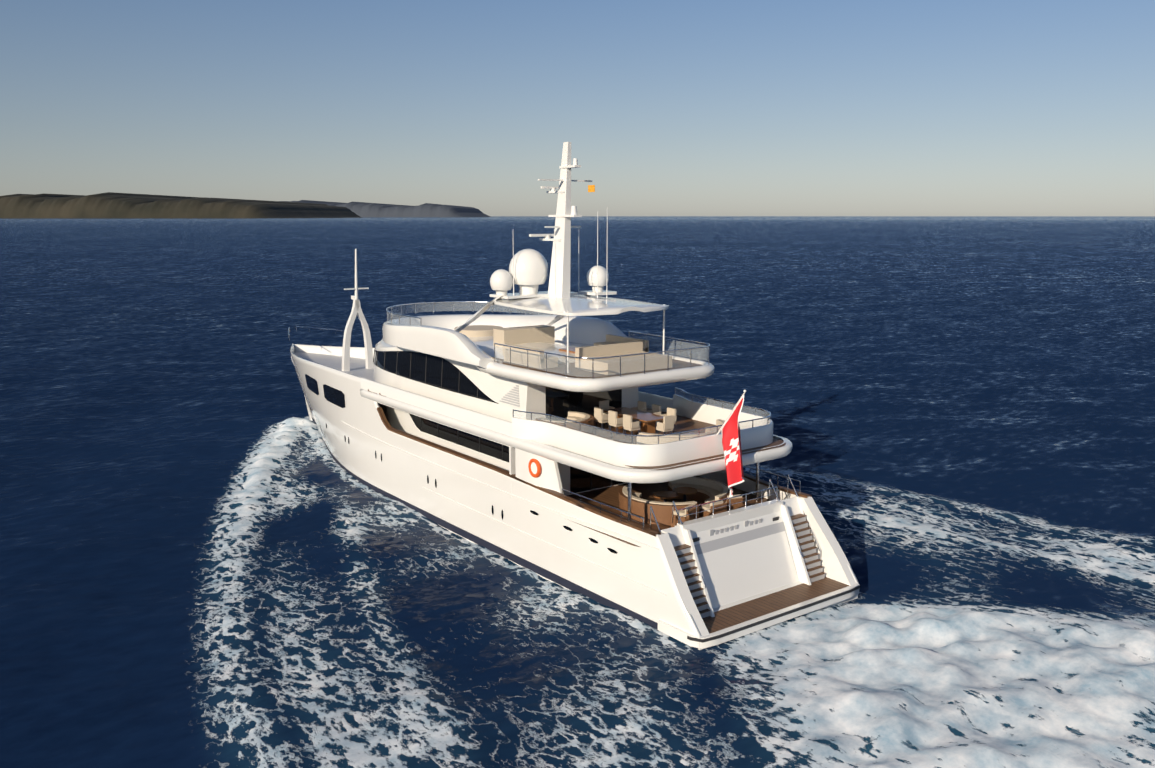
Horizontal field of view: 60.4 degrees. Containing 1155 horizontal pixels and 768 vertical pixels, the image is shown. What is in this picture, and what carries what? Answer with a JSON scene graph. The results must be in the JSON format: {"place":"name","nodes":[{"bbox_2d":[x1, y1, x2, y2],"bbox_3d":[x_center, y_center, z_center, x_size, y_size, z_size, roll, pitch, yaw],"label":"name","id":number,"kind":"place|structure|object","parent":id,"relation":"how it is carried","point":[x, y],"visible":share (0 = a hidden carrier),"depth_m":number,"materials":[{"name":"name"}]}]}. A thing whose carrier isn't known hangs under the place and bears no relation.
{"place":"outdoors","nodes":[
{"label":"outdoors","id":0,"kind":"place"},
{"bbox_2d":[0,192,489,217],"bbox_3d":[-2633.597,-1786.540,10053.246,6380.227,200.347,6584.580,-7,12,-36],"label":"coast","id":1,"kind":"structure","parent":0,"point":[112,205],"depth_m":6632.84,"materials":[{"name":"green"}]},
{"bbox_2d":[0,216,1154,767],"bbox_3d":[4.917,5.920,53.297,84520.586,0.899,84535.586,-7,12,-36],"label":"sea","id":2,"kind":"structure","parent":0,"point":[212,554],"depth_m":50.32,"materials":[{"name":"blue liquid"}]},
{"bbox_2d":[290,344,858,649],"bbox_3d":[-6.964,2.814,56.234,9.599,6.852,49.355,-7,12,-36],"label":"hull","id":3,"kind":"object","parent":2,"relation":"on","point":[402,475],"depth_m":44.55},
{"bbox_2d":[312,418,697,648],"bbox_3d":[-5.921,5.697,55.300,9.241,0.380,45.758,-7,12,-36],"label":"waterline stripe","id":4,"kind":"object","parent":3,"relation":"attached to","point":[559,580],"visible":0.25,"depth_m":43.56,"materials":[{"name":"blue"}]},
{"bbox_2d":[373,336,638,421],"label":"bridge house","id":5,"kind":"structure","parent":3,"relation":"on","point":[531,397],"depth_m":47.33,"materials":[{"name":"white paint"}]},
{"bbox_2d":[373,350,498,403],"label":"bridge windows","id":6,"kind":"structure","parent":5,"relation":"attached to","point":[435,370],"depth_m":50.82,"materials":[{"name":"black glass"}]},
{"bbox_2d":[373,349,477,397],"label":"window mullions","id":7,"kind":"object","parent":6,"relation":"attached to","point":[425,370],"visible":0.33,"depth_m":51.09,"materials":[{"name":"black metal"}]},
{"bbox_2d":[382,314,626,368],"bbox_3d":[-4.845,-2.565,52.431,9.340,1.970,14.151,-7,12,-36],"label":"upper superstructure","id":8,"kind":"object","parent":5,"relation":"on","point":[437,335],"visible":0.62,"depth_m":50.90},
{"bbox_2d":[454,142,668,372],"bbox_3d":[-1.046,-6.231,46.623,6.100,9.900,11.209,-7,12,-36],"label":"radar mast","id":9,"kind":"object","parent":8,"relation":"on","point":[527,273],"visible":1,"depth_m":45.98,"materials":[{"name":"white metal"}]},
{"bbox_2d":[588,185,594,191],"bbox_3d":[0.647,-9.074,46.041,0.020,0.320,0.500,-7,12,-36],"label":"courtesy flag","id":10,"kind":"object","parent":9,"relation":"attached to","point":[591,188],"visible":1,"depth_m":46.02,"materials":[{"name":"orange fabric"}]},
{"bbox_2d":[499,385,519,406],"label":"louvres","id":11,"kind":"object","parent":5,"relation":"on","point":[512,397],"visible":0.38,"depth_m":44.78,"materials":[{"name":"grey paint"}]},
{"bbox_2d":[545,386,621,419],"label":"bridge doors","id":12,"kind":"structure","parent":5,"relation":"attached to","point":[560,403],"depth_m":45.60,"materials":[{"name":"black glass"}]},
{"bbox_2d":[475,340,714,391],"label":"sun deck","id":13,"kind":"structure","parent":5,"relation":"on","point":[704,370],"depth_m":41.54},
{"bbox_2d":[493,357,701,377],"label":"deck floor","id":14,"kind":"structure","parent":13,"relation":"on","point":[585,375],"depth_m":42.86,"materials":[{"name":"brown wood"}]},
{"bbox_2d":[454,325,741,516],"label":"cushions","id":15,"kind":"object","parent":5,"relation":"on","point":[616,345],"visible":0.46,"depth_m":43.28,"materials":[{"name":"beige fabric"}]},
{"bbox_2d":[559,347,697,498],"bbox_3d":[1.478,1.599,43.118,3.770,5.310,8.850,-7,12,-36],"label":"table","id":16,"kind":"object","parent":5,"relation":"on","point":[648,421],"visible":0.6,"depth_m":42.57,"materials":[{"name":"brown wood"}]},
{"bbox_2d":[288,301,820,588],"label":"rails","id":17,"kind":"object","parent":3,"relation":"attached to","point":[756,492],"visible":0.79,"depth_m":40.62,"materials":[{"name":"silver metal"}]},
{"bbox_2d":[387,302,770,443],"bbox_3d":[-1.705,-1.368,48.347,9.299,3.454,24.180,-7,12,-36],"label":"deck railing","id":18,"kind":"object","parent":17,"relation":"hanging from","point":[686,353],"visible":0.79,"depth_m":42.18,"materials":[{"name":"grey"}]},
{"bbox_2d":[291,352,848,633],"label":"decks","id":19,"kind":"object","parent":3,"relation":"on","point":[754,608],"visible":0.17,"depth_m":39.65,"materials":[{"name":"brown wood"}]},
{"bbox_2d":[342,249,373,370],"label":"foremast","id":20,"kind":"object","parent":19,"relation":"on","point":[356,309],"visible":1,"depth_m":65.24,"materials":[{"name":"white metal"}]},
{"bbox_2d":[387,406,627,495],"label":"house","id":21,"kind":"structure","parent":19,"relation":"on","point":[397,419],"depth_m":49.42,"materials":[{"name":"white paint"}]},
{"bbox_2d":[409,413,625,493],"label":"windows","id":22,"kind":"structure","parent":21,"relation":"attached to","point":[580,480],"depth_m":46.52,"materials":[{"name":"black glass"}]},
{"bbox_2d":[421,420,611,489],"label":"mullions","id":23,"kind":"object","parent":22,"relation":"attached to","point":[502,452],"visible":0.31,"depth_m":47.01,"materials":[{"name":"black metal"}]},
{"bbox_2d":[509,447,563,497],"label":"wing walls","id":24,"kind":"structure","parent":19,"relation":"on","point":[547,478],"depth_m":41.40,"materials":[{"name":"white paint"}]},
{"bbox_2d":[528,459,540,477],"bbox_3d":[-1.786,3.509,41.392,0.170,0.830,0.830,-7,12,-36],"label":"lifebuoy","id":25,"kind":"object","parent":24,"relation":"attached to","point":[538,465],"visible":0.85,"depth_m":41.23,"materials":[{"name":"orange plastic"}]},
{"bbox_2d":[536,414,744,526],"bbox_3d":[2.889,3.374,42.264,8.752,3.415,4.836,8,12,39],"label":"outdoor furniture","id":26,"kind":"object","parent":19,"relation":"on","point":[663,514],"visible":0.33,"depth_m":39.73,"materials":[{"name":"brown wood"}]},
{"bbox_2d":[596,420,685,501],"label":"furniture legs","id":27,"kind":"object","parent":19,"relation":"on","point":[684,498],"visible":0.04,"depth_m":42.37,"materials":[{"name":"brown"}]},
{"bbox_2d":[360,389,792,482],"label":"bridge slab","id":28,"kind":"structure","parent":3,"relation":"on","point":[597,467],"depth_m":39.70,"materials":[{"name":"white paint"}]},
{"bbox_2d":[361,378,773,468],"bbox_3d":[-1.237,1.111,48.128,9.600,1.320,22.750,-7,12,-36],"label":"bridge bulwark","id":29,"kind":"object","parent":28,"relation":"on","point":[610,451],"visible":0.6,"depth_m":41.03,"materials":[{"name":"white paint"}]},
{"bbox_2d":[591,408,785,469],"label":"deck floor","id":30,"kind":"structure","parent":28,"relation":"on","point":[682,423],"depth_m":42.80,"materials":[{"name":"brown wood"}]},
{"bbox_2d":[368,389,811,536],"bbox_3d":[-0.597,2.465,47.484,9.660,2.265,23.025,-7,12,-36],"label":"cap rail","id":31,"kind":"object","parent":3,"relation":"on","point":[549,491],"visible":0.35,"depth_m":42.43,"materials":[{"name":"brown wood"}]},
{"bbox_2d":[658,497,858,649],"bbox_3d":[6.910,7.265,38.050,8.816,4.150,2.831,-7,12,-36],"label":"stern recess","id":32,"kind":"object","parent":3,"relation":"attached to","point":[834,562],"visible":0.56,"depth_m":39.35,"materials":[{"name":"white paint"}]},
{"bbox_2d":[721,395,743,496],"bbox_3d":[5.976,2.413,38.477,0.526,4.328,1.178,-7,12,-36],"label":"flag","id":33,"kind":"object","parent":32,"relation":"attached to","point":[731,439],"visible":1,"depth_m":38.46,"materials":[{"name":"red fabric"}]},
{"bbox_2d":[692,516,778,541],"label":"stern lights","id":34,"kind":"object","parent":32,"relation":"on","point":[697,538],"visible":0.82,"depth_m":37.46,"materials":[{"name":"grey"}]},
{"bbox_2d":[675,499,824,617],"bbox_3d":[6.511,6.663,38.492,7.390,3.150,2.173,-7,12,-36],"label":"transom","id":35,"kind":"object","parent":32,"relation":"on","point":[735,571],"depth_m":38.60,"materials":[{"name":"white paint"}]},
{"bbox_2d":[674,514,824,613],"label":"stair treads","id":36,"kind":"object","parent":35,"relation":"on","point":[685,546],"visible":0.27,"depth_m":39.70,"materials":[{"name":"brown wood"}]},
{"bbox_2d":[658,584,859,648],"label":"platform","id":37,"kind":"structure","parent":3,"relation":"attached to","point":[673,631],"depth_m":36.04,"materials":[{"name":"white paint"}]},
{"bbox_2d":[687,585,859,642],"bbox_3d":[7.678,8.483,37.208,9.060,0.110,0.645,-7,12,-36],"label":"swim platform edge","id":38,"kind":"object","parent":37,"relation":"attached to","point":[768,619],"depth_m":36.38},
{"bbox_2d":[0,0,1154,215],"label":"sky","id":39,"kind":"structure","parent":0,"point":[668,107],"materials":[{"name":"blue"}]},
{"bbox_2d":[717,390,745,434],"bbox_3d":[5.928,1.139,38.352,0.114,2.071,1.535,-7,12,-36],"label":"flag staff","id":40,"kind":"object","parent":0,"point":[744,391],"visible":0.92,"depth_m":38.30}
]}

